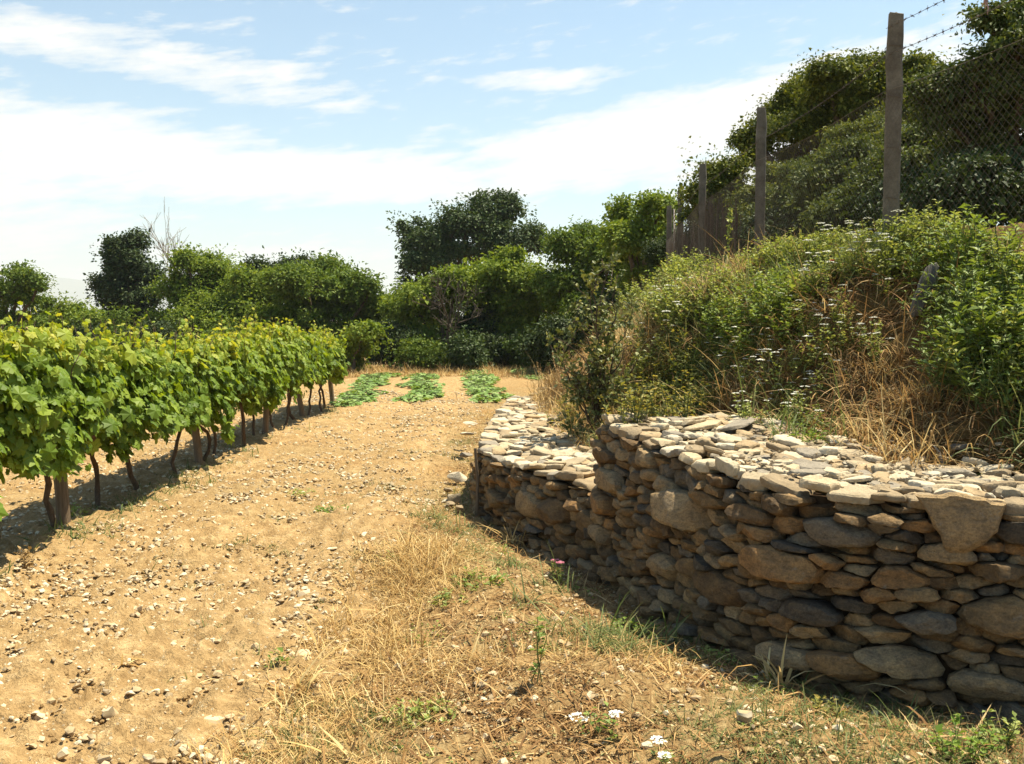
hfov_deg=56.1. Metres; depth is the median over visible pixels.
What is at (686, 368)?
leafy weed
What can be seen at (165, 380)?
grapevine
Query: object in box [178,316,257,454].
grapevine
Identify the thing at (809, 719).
green grass
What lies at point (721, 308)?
leafy weed
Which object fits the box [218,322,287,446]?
grapevine
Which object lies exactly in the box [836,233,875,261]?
leafy weed
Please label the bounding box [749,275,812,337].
leafy weed
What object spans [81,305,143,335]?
shrub
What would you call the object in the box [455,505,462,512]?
fallen stone
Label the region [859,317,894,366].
white flowered weed
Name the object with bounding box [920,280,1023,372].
leafy weed
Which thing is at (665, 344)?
yellowing herb
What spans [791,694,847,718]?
weed
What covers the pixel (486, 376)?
squash plant
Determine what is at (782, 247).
leafy weed
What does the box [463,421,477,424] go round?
fallen stone
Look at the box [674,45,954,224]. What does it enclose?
tree
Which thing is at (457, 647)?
field stone
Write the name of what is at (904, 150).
shrub
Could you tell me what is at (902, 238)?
leafy weed
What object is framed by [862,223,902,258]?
leafy weed
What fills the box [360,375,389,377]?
squash plant
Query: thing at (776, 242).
leafy weed
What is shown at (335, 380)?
grapevine
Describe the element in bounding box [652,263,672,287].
leafy weed
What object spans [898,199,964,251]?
leafy weed
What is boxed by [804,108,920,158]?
shrub
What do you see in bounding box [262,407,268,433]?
wooden post
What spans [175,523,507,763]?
tall dry grass
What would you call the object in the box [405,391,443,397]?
squash plant
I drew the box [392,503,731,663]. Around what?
wall foot grass
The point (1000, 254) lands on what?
leafy weed
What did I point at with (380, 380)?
squash plant
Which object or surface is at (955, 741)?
pale herb
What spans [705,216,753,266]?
shrub
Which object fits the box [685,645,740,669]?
weed
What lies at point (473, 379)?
squash plant
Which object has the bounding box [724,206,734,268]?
flower stalk
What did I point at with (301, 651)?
field stone
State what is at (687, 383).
leafy weed
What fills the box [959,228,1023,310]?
leafy weed
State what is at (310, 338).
grapevine
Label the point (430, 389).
squash plant
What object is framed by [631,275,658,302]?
leafy weed
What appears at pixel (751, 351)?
leafy weed
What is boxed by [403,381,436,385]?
squash plant
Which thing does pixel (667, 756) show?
white flowered weed
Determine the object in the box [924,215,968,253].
leafy weed
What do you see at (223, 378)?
grapevine
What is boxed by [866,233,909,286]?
white flowered weed
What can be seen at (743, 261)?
leafy weed
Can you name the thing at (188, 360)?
grapevine
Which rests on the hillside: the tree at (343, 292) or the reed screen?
the reed screen
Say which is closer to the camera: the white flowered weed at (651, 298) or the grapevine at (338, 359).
the white flowered weed at (651, 298)
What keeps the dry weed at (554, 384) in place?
on the hillside
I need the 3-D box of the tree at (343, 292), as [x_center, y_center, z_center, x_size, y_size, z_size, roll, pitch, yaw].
[-6.963,-2.710,35.269,5.556,4.422,4.449,-2,4,-31]
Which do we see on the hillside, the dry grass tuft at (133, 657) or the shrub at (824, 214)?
the shrub at (824, 214)
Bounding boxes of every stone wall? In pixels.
[469,387,729,567]
[575,412,1023,728]
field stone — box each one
[97,755,111,763]
[189,752,195,761]
[225,713,234,718]
[295,649,310,656]
[297,590,309,596]
[452,645,460,651]
[585,691,594,698]
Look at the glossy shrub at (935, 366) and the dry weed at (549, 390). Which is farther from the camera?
the dry weed at (549, 390)
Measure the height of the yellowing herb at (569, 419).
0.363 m
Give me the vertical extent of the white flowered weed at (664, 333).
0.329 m
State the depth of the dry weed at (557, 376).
14.46 m
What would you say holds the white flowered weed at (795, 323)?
on the hillside
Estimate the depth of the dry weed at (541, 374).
15.43 m
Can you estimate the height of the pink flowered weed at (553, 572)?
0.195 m
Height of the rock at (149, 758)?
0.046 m
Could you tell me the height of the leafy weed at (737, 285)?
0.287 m
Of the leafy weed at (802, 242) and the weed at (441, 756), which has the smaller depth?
the weed at (441, 756)
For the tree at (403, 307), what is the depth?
32.52 m
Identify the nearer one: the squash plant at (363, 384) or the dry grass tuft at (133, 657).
the dry grass tuft at (133, 657)
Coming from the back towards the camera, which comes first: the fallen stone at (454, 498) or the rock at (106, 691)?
the fallen stone at (454, 498)
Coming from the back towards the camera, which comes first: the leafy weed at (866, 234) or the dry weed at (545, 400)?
the dry weed at (545, 400)
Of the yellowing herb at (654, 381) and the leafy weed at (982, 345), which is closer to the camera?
the leafy weed at (982, 345)
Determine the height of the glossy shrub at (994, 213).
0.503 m
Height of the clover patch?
0.129 m
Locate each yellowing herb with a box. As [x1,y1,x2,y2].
[545,399,576,426]
[554,409,584,432]
[558,391,576,420]
[598,376,653,423]
[610,372,670,422]
[628,329,659,367]
[630,362,659,394]
[634,347,661,382]
[638,372,666,406]
[639,372,701,417]
[646,385,671,413]
[652,350,673,387]
[652,357,685,396]
[656,333,678,360]
[660,325,690,367]
[661,384,700,415]
[663,328,709,379]
[670,371,687,401]
[673,372,716,416]
[680,369,710,401]
[681,352,721,395]
[683,376,724,413]
[692,383,729,414]
[694,325,714,364]
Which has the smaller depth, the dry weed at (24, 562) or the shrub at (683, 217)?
the dry weed at (24, 562)
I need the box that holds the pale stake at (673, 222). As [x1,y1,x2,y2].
[673,209,674,246]
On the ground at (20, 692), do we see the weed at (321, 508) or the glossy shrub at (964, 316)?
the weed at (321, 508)
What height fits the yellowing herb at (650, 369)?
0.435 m
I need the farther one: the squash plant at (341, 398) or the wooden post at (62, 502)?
the squash plant at (341, 398)
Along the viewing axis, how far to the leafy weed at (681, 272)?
12.45 m
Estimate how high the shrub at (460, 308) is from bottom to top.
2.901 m
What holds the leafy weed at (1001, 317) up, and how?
on the hillside
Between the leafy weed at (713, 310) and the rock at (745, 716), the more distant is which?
the leafy weed at (713, 310)
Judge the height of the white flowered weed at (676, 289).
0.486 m
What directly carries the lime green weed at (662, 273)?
on the hillside
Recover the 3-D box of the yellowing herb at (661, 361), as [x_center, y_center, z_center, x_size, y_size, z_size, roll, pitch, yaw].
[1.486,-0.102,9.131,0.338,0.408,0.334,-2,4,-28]
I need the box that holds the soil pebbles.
[0,389,1022,763]
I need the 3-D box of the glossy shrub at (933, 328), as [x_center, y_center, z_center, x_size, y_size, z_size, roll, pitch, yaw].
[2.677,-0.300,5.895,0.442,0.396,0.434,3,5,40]
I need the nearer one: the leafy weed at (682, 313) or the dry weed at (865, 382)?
the dry weed at (865, 382)
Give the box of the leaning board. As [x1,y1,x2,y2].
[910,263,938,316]
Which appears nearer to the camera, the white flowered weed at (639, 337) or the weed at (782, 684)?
the weed at (782, 684)
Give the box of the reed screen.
[667,188,743,266]
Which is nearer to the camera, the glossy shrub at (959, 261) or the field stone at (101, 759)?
the field stone at (101, 759)
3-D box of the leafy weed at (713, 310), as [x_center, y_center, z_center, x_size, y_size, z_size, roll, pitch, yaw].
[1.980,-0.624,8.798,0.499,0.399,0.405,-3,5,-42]
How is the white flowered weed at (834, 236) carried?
on the hillside
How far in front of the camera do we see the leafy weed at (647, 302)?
10.38 m
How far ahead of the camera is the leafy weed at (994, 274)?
5.85 m
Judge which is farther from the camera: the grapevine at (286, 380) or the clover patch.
the grapevine at (286, 380)
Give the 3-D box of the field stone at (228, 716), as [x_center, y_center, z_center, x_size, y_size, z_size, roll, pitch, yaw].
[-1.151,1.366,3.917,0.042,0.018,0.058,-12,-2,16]
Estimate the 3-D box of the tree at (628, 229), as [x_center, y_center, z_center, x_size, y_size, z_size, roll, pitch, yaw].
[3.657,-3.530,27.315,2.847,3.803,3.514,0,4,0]
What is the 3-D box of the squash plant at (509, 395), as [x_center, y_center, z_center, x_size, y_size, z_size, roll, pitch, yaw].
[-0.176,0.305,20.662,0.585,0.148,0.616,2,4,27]
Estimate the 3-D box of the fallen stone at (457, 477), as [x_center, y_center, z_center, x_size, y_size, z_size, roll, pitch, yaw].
[-0.552,0.961,9.713,0.206,0.120,0.130,1,4,14]
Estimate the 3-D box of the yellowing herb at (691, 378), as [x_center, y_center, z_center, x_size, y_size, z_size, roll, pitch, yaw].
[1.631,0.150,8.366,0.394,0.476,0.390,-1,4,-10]
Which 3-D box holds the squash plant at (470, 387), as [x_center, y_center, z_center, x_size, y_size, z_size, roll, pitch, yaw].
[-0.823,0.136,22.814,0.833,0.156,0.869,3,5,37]
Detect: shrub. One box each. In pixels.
[0,321,44,331]
[64,318,122,344]
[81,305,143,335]
[115,312,197,350]
[186,323,246,340]
[336,319,392,373]
[362,318,422,367]
[366,287,398,360]
[381,333,450,370]
[404,312,461,340]
[434,325,499,370]
[448,299,470,333]
[455,302,517,338]
[473,327,522,367]
[501,332,556,367]
[511,313,591,373]
[571,291,622,349]
[639,224,695,287]
[674,185,734,249]
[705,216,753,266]
[721,158,792,237]
[734,198,814,249]
[765,131,882,220]
[786,180,874,243]
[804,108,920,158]
[828,115,947,209]
[839,165,927,234]
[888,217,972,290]
[895,260,969,331]
[899,140,1023,227]
[909,324,971,386]
[910,314,989,403]
[912,303,962,361]
[918,258,1004,334]
[921,212,1020,256]
[925,328,1014,402]
[929,295,1005,345]
[937,239,998,288]
[939,249,1023,332]
[948,306,1023,406]
[949,330,1023,417]
[958,274,1014,334]
[964,297,1023,366]
[971,267,1023,309]
[994,268,1017,293]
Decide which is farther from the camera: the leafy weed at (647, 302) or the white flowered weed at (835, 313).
the leafy weed at (647, 302)
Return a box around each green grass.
[137,413,1023,763]
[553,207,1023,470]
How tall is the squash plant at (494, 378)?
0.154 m
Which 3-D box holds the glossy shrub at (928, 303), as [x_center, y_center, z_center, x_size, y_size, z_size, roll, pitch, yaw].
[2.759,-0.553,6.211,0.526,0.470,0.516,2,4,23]
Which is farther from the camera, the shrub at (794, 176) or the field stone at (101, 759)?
the shrub at (794, 176)
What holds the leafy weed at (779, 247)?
on the hillside
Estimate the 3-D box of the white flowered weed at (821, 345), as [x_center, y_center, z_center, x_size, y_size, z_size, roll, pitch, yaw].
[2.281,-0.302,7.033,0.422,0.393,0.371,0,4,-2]
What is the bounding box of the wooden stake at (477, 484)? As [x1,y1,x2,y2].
[474,448,478,516]
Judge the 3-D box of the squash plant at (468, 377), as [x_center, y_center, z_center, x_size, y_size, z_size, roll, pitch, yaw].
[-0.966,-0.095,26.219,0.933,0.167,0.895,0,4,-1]
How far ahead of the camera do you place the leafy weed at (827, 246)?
8.66 m
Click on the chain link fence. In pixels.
(893, 57)
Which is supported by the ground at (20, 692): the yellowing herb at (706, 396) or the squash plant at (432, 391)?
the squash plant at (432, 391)
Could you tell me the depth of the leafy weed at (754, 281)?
8.80 m
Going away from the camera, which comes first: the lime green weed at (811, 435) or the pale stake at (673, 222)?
the lime green weed at (811, 435)
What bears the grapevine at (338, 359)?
on the ground at (20, 692)
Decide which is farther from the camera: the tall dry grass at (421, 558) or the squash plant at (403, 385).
the squash plant at (403, 385)
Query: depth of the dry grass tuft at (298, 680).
4.22 m
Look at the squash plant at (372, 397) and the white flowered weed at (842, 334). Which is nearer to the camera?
the white flowered weed at (842, 334)
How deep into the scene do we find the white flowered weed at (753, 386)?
7.47 m
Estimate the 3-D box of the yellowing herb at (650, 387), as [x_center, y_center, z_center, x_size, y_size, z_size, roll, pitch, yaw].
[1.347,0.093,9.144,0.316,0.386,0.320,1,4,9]
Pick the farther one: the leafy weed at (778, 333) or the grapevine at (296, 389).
the grapevine at (296, 389)
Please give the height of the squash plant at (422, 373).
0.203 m
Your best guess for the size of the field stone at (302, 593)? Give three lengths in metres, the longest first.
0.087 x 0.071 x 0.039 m
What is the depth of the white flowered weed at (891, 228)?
7.40 m
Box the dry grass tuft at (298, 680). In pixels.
[255,635,348,698]
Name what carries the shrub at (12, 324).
on the ground at (20, 692)
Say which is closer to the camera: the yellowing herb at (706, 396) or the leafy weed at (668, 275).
the yellowing herb at (706, 396)
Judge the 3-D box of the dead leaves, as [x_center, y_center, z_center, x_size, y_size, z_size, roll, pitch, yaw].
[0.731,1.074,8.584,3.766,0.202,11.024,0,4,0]
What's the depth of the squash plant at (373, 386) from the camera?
22.87 m
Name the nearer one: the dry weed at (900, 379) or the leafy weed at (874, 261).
the dry weed at (900, 379)
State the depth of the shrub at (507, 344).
30.57 m
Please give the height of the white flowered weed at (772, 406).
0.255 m
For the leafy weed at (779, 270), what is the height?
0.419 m
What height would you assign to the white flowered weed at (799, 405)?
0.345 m
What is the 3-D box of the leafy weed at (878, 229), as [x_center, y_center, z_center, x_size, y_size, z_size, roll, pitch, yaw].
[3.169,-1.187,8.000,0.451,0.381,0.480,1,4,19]
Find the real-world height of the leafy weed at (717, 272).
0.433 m
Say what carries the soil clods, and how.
on the ground at (20, 692)
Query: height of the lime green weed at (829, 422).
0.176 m
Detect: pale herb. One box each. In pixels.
[919,707,1008,763]
[968,709,1021,752]
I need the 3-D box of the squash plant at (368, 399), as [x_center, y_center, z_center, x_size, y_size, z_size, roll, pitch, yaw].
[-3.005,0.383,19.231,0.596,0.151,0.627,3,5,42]
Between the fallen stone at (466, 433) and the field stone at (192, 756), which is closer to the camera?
the field stone at (192, 756)
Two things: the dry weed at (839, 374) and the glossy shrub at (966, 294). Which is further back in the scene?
the dry weed at (839, 374)
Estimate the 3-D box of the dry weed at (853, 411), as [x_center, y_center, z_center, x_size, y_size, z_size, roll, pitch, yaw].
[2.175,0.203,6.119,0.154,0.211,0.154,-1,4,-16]
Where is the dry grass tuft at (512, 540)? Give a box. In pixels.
[479,522,527,548]
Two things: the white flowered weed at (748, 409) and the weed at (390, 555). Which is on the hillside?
the white flowered weed at (748, 409)
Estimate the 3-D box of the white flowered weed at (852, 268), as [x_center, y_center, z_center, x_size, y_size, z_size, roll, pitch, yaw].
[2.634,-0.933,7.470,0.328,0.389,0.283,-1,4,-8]
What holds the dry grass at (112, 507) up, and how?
on the ground at (20, 692)
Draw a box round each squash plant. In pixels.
[329,399,362,407]
[335,396,367,401]
[337,393,366,396]
[343,394,378,399]
[347,383,373,385]
[347,386,372,389]
[348,397,376,402]
[350,389,388,394]
[351,380,383,385]
[354,385,379,388]
[356,376,388,379]
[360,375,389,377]
[365,378,389,381]
[366,381,390,384]
[373,372,400,376]
[391,395,429,402]
[396,382,415,386]
[401,374,432,379]
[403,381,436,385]
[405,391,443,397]
[407,390,444,397]
[408,379,438,382]
[408,382,445,389]
[411,388,442,392]
[413,372,437,376]
[413,384,442,389]
[460,375,491,379]
[461,378,482,380]
[462,381,493,385]
[462,384,493,389]
[465,389,492,394]
[468,379,496,383]
[468,397,500,402]
[471,392,508,398]
[472,375,498,378]
[477,387,502,391]
[479,377,499,380]
[494,393,515,398]
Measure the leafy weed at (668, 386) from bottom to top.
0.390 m
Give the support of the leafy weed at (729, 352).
on the hillside
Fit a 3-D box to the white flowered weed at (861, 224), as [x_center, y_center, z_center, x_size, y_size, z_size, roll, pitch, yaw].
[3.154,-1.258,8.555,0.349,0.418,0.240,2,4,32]
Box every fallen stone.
[443,488,452,491]
[446,501,454,505]
[447,472,466,482]
[447,493,460,505]
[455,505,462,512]
[459,452,472,457]
[460,432,473,434]
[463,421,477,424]
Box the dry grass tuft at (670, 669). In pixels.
[638,653,693,685]
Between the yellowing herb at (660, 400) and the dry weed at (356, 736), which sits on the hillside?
the yellowing herb at (660, 400)
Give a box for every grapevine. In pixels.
[0,301,91,537]
[0,357,38,434]
[1,310,138,528]
[61,316,179,507]
[108,320,197,489]
[132,311,231,473]
[151,320,241,460]
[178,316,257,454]
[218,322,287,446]
[223,314,290,435]
[252,308,313,427]
[277,318,318,424]
[280,318,325,419]
[301,320,336,415]
[308,324,350,408]
[310,325,347,411]
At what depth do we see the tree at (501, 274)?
32.71 m
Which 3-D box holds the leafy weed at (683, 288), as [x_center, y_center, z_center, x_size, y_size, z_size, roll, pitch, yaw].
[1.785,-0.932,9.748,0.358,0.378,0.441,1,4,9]
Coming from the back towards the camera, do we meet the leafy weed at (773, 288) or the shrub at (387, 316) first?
the shrub at (387, 316)
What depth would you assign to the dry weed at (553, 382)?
12.57 m
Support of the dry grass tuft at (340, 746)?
on the ground at (20, 692)
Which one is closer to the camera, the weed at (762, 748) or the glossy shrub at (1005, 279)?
the weed at (762, 748)
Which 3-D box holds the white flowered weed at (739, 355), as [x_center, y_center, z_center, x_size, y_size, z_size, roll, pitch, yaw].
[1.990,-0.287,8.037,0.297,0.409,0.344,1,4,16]
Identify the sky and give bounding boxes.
[0,0,1021,309]
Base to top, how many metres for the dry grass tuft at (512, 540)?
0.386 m
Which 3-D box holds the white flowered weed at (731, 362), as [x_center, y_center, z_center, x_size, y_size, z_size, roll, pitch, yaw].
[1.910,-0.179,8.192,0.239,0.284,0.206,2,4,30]
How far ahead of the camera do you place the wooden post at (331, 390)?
18.77 m
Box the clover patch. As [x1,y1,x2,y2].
[382,693,465,728]
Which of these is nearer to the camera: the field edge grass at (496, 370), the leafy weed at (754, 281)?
the leafy weed at (754, 281)
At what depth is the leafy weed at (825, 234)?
9.66 m
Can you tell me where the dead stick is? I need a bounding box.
[933,445,953,465]
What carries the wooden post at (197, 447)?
on the ground at (20, 692)
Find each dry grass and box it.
[0,404,342,581]
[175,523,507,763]
[176,405,1022,763]
[523,315,711,445]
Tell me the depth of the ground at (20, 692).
5.43 m
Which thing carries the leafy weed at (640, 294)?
on the hillside
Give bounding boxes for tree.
[0,259,58,330]
[16,291,117,335]
[83,226,173,339]
[122,241,273,336]
[140,197,188,273]
[159,261,309,335]
[233,253,270,275]
[254,245,390,338]
[263,248,351,287]
[376,262,494,368]
[386,187,552,310]
[413,261,483,347]
[449,244,574,337]
[520,215,657,322]
[595,187,686,299]
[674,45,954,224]
[902,0,1023,222]
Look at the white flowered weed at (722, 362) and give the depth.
8.31 m
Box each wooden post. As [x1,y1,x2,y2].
[53,447,70,524]
[192,427,202,463]
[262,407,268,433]
[297,392,304,415]
[328,379,334,405]
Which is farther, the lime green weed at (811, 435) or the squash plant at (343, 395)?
the squash plant at (343, 395)
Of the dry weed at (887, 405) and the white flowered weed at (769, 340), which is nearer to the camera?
the dry weed at (887, 405)
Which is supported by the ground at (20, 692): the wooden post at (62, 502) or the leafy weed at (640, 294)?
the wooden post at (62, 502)
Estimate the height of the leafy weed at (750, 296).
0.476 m
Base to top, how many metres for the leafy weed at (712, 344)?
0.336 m
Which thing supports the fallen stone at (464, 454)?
on the ground at (20, 692)
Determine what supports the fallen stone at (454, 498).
on the ground at (20, 692)
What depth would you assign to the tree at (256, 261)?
44.45 m
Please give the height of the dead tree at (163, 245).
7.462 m
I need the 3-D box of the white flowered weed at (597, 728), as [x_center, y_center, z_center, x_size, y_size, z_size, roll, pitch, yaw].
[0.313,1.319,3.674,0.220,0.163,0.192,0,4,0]
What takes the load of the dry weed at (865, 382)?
on the hillside
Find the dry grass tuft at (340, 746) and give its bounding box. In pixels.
[277,719,371,763]
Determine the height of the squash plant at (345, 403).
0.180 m
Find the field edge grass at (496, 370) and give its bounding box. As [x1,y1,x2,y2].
[344,359,559,377]
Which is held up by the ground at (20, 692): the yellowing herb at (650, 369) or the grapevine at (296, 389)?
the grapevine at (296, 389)
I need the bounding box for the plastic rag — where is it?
[982,0,988,14]
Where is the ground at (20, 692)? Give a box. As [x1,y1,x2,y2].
[0,320,1022,763]
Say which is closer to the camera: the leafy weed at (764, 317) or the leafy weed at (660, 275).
the leafy weed at (764, 317)
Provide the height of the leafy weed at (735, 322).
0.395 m
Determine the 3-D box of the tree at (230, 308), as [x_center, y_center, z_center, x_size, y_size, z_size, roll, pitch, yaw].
[-10.068,-2.485,35.839,5.922,3.977,5.190,0,4,0]
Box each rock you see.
[102,689,110,694]
[102,706,118,718]
[132,686,141,691]
[142,754,154,763]
[204,715,225,723]
[736,709,752,724]
[956,461,975,466]
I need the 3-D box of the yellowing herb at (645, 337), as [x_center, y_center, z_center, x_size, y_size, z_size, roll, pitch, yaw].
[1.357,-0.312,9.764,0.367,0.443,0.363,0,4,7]
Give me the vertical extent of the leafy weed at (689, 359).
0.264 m
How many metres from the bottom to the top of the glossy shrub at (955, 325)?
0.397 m
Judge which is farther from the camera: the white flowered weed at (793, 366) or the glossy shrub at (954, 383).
the white flowered weed at (793, 366)
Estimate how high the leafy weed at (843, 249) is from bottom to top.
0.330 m
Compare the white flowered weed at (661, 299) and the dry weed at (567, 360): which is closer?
the white flowered weed at (661, 299)
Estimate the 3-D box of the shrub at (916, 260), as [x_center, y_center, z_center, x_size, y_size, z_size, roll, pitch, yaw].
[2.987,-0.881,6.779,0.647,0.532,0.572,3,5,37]
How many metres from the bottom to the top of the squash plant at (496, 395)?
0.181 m
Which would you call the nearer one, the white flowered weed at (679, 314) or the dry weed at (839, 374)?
the dry weed at (839, 374)
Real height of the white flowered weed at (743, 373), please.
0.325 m
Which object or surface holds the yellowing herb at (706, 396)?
on the hillside
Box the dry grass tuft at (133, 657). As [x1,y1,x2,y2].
[106,654,152,669]
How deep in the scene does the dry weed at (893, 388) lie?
5.93 m
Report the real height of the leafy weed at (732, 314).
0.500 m
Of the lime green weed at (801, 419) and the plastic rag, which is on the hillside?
the lime green weed at (801, 419)
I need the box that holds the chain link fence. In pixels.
[666,0,1023,282]
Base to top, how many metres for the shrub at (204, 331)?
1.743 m
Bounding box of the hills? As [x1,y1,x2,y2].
[0,277,462,319]
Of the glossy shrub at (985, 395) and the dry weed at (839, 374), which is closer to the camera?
the glossy shrub at (985, 395)
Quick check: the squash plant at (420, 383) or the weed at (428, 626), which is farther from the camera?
the squash plant at (420, 383)
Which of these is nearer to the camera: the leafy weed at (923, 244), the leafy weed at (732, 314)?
the leafy weed at (923, 244)
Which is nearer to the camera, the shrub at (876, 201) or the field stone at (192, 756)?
the field stone at (192, 756)
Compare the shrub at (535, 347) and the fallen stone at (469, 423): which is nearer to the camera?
the fallen stone at (469, 423)
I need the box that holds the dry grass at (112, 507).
[0,404,342,581]
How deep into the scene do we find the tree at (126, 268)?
41.41 m
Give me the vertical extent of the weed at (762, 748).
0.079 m
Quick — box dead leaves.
[226,431,1023,763]
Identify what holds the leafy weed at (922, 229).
on the hillside
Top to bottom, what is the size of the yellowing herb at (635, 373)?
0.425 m
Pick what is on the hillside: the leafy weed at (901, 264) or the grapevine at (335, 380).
the leafy weed at (901, 264)
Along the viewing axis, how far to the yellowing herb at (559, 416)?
9.95 m
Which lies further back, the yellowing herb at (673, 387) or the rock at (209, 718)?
the yellowing herb at (673, 387)
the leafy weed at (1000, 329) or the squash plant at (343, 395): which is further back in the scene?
the squash plant at (343, 395)
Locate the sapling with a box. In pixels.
[546,243,657,439]
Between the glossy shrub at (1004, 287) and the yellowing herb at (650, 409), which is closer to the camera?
the glossy shrub at (1004, 287)
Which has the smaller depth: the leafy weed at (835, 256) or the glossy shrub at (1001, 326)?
the glossy shrub at (1001, 326)
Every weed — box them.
[13,545,38,569]
[70,502,89,516]
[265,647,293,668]
[288,488,316,495]
[314,504,348,512]
[344,707,361,750]
[363,673,376,713]
[375,550,404,562]
[410,620,447,638]
[415,632,444,646]
[420,748,460,763]
[428,588,468,607]
[446,565,513,590]
[495,546,514,556]
[515,621,546,633]
[527,374,543,401]
[528,385,549,405]
[528,615,548,685]
[533,364,553,390]
[539,387,557,413]
[541,379,560,403]
[543,368,562,387]
[543,372,557,391]
[547,367,564,397]
[548,367,572,404]
[549,559,572,583]
[554,351,581,391]
[557,378,581,410]
[558,349,581,380]
[565,701,622,740]
[575,586,600,598]
[604,613,659,635]
[611,300,635,331]
[615,282,646,310]
[623,356,660,389]
[625,280,659,313]
[628,322,650,355]
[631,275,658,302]
[635,344,666,379]
[638,284,660,325]
[638,284,663,321]
[644,275,691,314]
[645,253,673,285]
[649,291,665,319]
[649,369,685,408]
[649,735,674,763]
[650,285,696,333]
[651,322,680,356]
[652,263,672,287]
[652,265,692,297]
[655,320,675,345]
[656,288,673,312]
[658,274,694,313]
[660,245,702,274]
[661,291,704,329]
[662,262,688,282]
[662,301,707,343]
[662,350,686,382]
[664,247,713,282]
[667,280,709,320]
[668,258,697,285]
[669,352,699,380]
[670,271,703,307]
[674,369,714,409]
[677,257,703,272]
[684,344,712,371]
[685,379,720,408]
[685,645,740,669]
[686,293,712,322]
[687,248,719,273]
[689,255,737,295]
[693,294,726,334]
[695,280,737,311]
[701,293,745,333]
[703,296,751,348]
[707,327,730,361]
[714,275,759,321]
[715,337,733,380]
[716,306,760,344]
[722,333,750,368]
[723,349,746,373]
[725,276,752,297]
[725,323,763,360]
[727,389,769,423]
[731,324,759,367]
[733,260,766,287]
[733,354,770,391]
[734,241,764,270]
[734,283,777,338]
[735,238,777,275]
[736,329,774,365]
[737,260,799,311]
[740,370,768,404]
[741,273,772,296]
[745,673,794,694]
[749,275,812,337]
[750,349,788,383]
[750,737,784,756]
[751,240,803,272]
[751,270,806,311]
[753,236,788,266]
[754,297,785,331]
[756,258,801,293]
[757,348,812,399]
[758,326,784,361]
[759,228,812,270]
[759,282,811,320]
[762,233,806,259]
[764,236,802,269]
[765,304,806,351]
[769,386,786,416]
[772,263,819,307]
[778,333,821,373]
[778,376,817,411]
[779,386,823,428]
[780,292,813,331]
[784,410,813,428]
[786,223,834,263]
[787,394,814,423]
[787,419,825,443]
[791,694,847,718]
[797,302,823,334]
[800,249,850,302]
[802,222,842,251]
[802,222,856,265]
[802,314,858,367]
[803,418,827,440]
[804,252,838,291]
[805,225,863,268]
[806,353,846,400]
[809,220,860,256]
[816,411,842,431]
[819,250,857,276]
[823,311,860,358]
[826,284,855,331]
[831,236,876,284]
[831,347,860,392]
[835,218,875,246]
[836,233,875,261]
[837,398,862,423]
[838,239,877,272]
[845,217,873,251]
[846,228,884,270]
[850,325,866,353]
[853,223,881,250]
[854,366,884,400]
[855,247,893,281]
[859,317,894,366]
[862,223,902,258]
[865,383,902,424]
[866,216,916,248]
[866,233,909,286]
[872,258,905,303]
[874,209,906,264]
[877,224,933,275]
[883,208,934,245]
[883,209,920,240]
[883,367,910,389]
[884,365,917,404]
[886,239,928,278]
[890,204,957,241]
[895,209,956,249]
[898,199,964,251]
[901,207,961,250]
[902,213,947,246]
[907,218,945,245]
[908,219,994,285]
[909,227,947,261]
[920,212,1001,261]
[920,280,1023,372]
[921,243,994,294]
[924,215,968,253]
[925,200,1023,291]
[931,307,1023,411]
[937,306,1023,391]
[944,235,1023,305]
[947,243,1022,299]
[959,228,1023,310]
[970,272,1023,352]
[977,233,1023,265]
[980,241,1023,275]
[981,289,1023,378]
[984,264,1023,309]
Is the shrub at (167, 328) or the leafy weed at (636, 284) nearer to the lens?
the leafy weed at (636, 284)
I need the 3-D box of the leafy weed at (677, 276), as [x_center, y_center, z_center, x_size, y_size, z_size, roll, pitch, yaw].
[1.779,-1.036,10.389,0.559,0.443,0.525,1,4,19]
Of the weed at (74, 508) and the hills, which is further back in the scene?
the hills
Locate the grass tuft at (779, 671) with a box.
[726,636,859,696]
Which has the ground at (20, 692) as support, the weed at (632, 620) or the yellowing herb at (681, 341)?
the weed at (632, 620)
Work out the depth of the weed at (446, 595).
5.44 m
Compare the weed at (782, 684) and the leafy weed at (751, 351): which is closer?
the weed at (782, 684)
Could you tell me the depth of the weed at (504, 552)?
6.82 m
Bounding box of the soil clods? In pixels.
[0,399,815,763]
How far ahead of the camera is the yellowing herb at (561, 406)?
10.10 m
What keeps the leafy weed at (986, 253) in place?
on the hillside
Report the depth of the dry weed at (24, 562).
6.45 m
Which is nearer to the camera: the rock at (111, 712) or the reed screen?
the rock at (111, 712)
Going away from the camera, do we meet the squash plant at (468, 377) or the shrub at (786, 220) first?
the shrub at (786, 220)
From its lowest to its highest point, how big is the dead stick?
0.125 m
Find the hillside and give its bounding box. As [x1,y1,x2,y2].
[503,223,1023,501]
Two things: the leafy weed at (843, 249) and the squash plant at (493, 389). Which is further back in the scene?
the squash plant at (493, 389)
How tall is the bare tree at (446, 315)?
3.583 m
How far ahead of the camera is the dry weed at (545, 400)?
11.71 m
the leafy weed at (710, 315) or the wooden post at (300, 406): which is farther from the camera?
the wooden post at (300, 406)
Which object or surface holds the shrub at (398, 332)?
on the ground at (20, 692)

